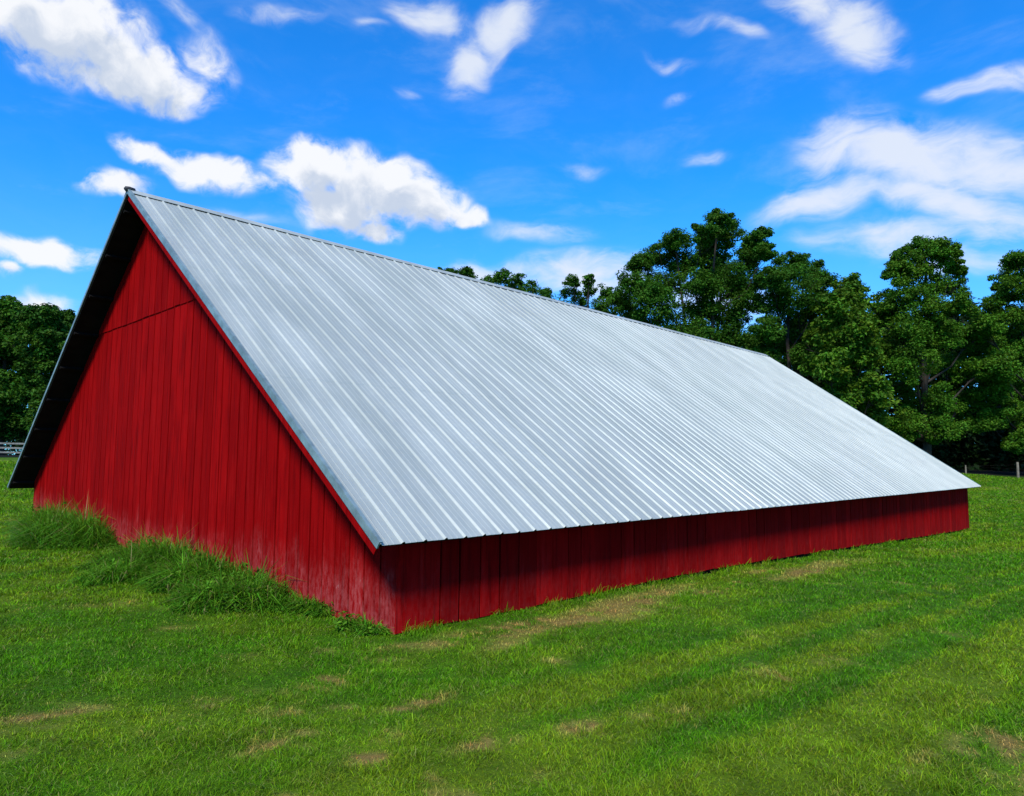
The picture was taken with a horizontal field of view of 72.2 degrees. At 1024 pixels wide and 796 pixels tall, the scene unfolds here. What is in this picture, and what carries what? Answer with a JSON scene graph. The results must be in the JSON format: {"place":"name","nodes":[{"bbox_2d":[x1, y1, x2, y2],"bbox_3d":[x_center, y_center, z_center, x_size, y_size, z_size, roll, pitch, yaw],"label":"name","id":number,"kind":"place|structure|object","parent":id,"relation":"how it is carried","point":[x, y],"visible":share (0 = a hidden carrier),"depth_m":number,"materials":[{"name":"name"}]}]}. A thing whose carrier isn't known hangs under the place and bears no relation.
{"place":"outdoors","nodes":[
{"label":"outdoors","id":0,"kind":"place"},
{"bbox_2d":[0,455,1023,795],"bbox_3d":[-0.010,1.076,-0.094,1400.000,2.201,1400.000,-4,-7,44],"label":"ground","id":1,"kind":"structure","parent":0,"point":[498,767],"depth_m":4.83,"materials":[{"name":"green plant"}]},
{"bbox_2d":[0,442,23,452],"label":"board fence","id":2,"kind":"object","parent":1,"relation":"on","point":[10,447],"visible":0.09,"depth_m":59.94,"materials":[{"name":"grey wood"}]},
{"bbox_2d":[0,295,34,454],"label":"broadleaf tree","id":3,"kind":"object","parent":1,"relation":"on","point":[12,413],"visible":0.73,"depth_m":76.94,"materials":[{"name":"green plant"}]},
{"bbox_2d":[4,302,75,432],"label":"broadleaf tree","id":4,"kind":"object","parent":1,"relation":"on","point":[47,327],"visible":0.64,"depth_m":74.04,"materials":[{"name":"green plant"}]},
{"bbox_2d":[0,494,125,554],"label":"grass clump","id":5,"kind":"object","parent":1,"relation":"on","point":[46,528],"visible":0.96,"depth_m":11.91,"materials":[{"name":"green plant"}]},
{"bbox_2d":[65,526,337,619],"bbox_3d":[-4.220,2.036,9.059,6.243,0.864,2.543,-4,-7,44],"label":"grass clump","id":6,"kind":"object","parent":1,"relation":"on","point":[186,578],"visible":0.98,"depth_m":8.28,"materials":[{"name":"green plant"}]},
{"bbox_2d":[329,611,392,636],"bbox_3d":[-1.405,2.154,6.647,0.739,0.272,0.594,-3,-6,35],"label":"weed clump","id":7,"kind":"object","parent":1,"relation":"on","point":[359,626],"visible":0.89,"depth_m":6.58,"materials":[{"name":"green plant"}]},
{"bbox_2d":[437,266,477,278],"bbox_3d":[-5.466,-2.844,67.331,5.256,18.802,7.742,4,-6,-32],"label":"broadleaf tree","id":8,"kind":"object","parent":1,"relation":"on","point":[467,271],"visible":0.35,"depth_m":64.85,"materials":[{"name":"green plant"}]},
{"bbox_2d":[7,186,980,634],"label":"barn","id":9,"kind":"structure","parent":1,"relation":"on","point":[395,444],"depth_m":10.71,"materials":[{"name":"metal"}]},
{"bbox_2d":[480,268,532,292],"bbox_3d":[-1.493,-2.841,66.370,6.514,18.654,9.332,3,-6,-25],"label":"broadleaf tree","id":10,"kind":"object","parent":1,"relation":"on","point":[501,276],"visible":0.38,"depth_m":64.32,"materials":[{"name":"green plant"}]},
{"bbox_2d":[3,294,1023,471],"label":"woods","id":11,"kind":"object","parent":1,"relation":"on","point":[981,451],"visible":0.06,"depth_m":64.61,"materials":[{"name":"green plant"}]},
{"bbox_2d":[517,279,572,303],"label":"broadleaf tree","id":12,"kind":"object","parent":1,"relation":"on","point":[545,291],"visible":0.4,"depth_m":68.21,"materials":[{"name":"green plant"}]},
{"bbox_2d":[558,273,597,307],"bbox_3d":[5.983,-2.329,64.004,3.642,17.372,5.951,-1,-5,12],"label":"broadleaf tree","id":13,"kind":"object","parent":1,"relation":"on","point":[577,297],"visible":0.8,"depth_m":63.83,"materials":[{"name":"green plant"}]},
{"bbox_2d":[589,283,636,315],"bbox_3d":[9.023,-2.116,59.014,5.063,16.335,8.192,0,-5,10],"label":"broadleaf tree","id":14,"kind":"object","parent":1,"relation":"on","point":[600,304],"visible":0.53,"depth_m":57.55,"materials":[{"name":"green plant"}]},
{"bbox_2d":[606,208,779,349],"bbox_3d":[15.168,-4.570,56.308,14.712,20.959,9.354,1,-5,-3],"label":"broadleaf tree","id":15,"kind":"object","parent":1,"relation":"on","point":[712,280],"visible":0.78,"depth_m":55.73,"materials":[{"name":"green plant"}]},
{"bbox_2d":[746,250,840,379],"bbox_3d":[22.348,-3.336,55.135,6.440,18.346,12.916,-4,-7,44],"label":"broadleaf tree","id":16,"kind":"object","parent":1,"relation":"on","point":[813,280],"visible":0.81,"depth_m":54.12,"materials":[{"name":"green plant"}]},
{"bbox_2d":[797,272,901,425],"bbox_3d":[23.869,-2.018,49.869,6.426,15.160,9.334,-2,-5,25],"label":"broadleaf tree","id":17,"kind":"object","parent":1,"relation":"on","point":[837,361],"visible":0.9,"depth_m":48.74,"materials":[{"name":"green plant"}]},
{"bbox_2d":[865,235,1004,454],"bbox_3d":[32.434,-3.399,53.802,11.586,18.436,6.928,2,-5,-18],"label":"broadleaf tree","id":18,"kind":"object","parent":1,"relation":"on","point":[908,265],"visible":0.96,"depth_m":52.37,"materials":[{"name":"green plant"}]},
{"bbox_2d":[960,249,1023,454],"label":"broadleaf tree","id":19,"kind":"object","parent":1,"relation":"on","point":[1006,350],"visible":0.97,"depth_m":54.52,"materials":[{"name":"green plant"}]},
{"bbox_2d":[965,462,1022,476],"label":"wire fence","id":20,"kind":"object","parent":1,"relation":"on","point":[1017,467],"visible":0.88,"depth_m":53.01,"materials":[{"name":"grey wood"}]},
{"bbox_2d":[0,0,1023,454],"label":"sky","id":21,"kind":"structure","parent":0,"point":[546,141],"materials":[{"name":"blue"}]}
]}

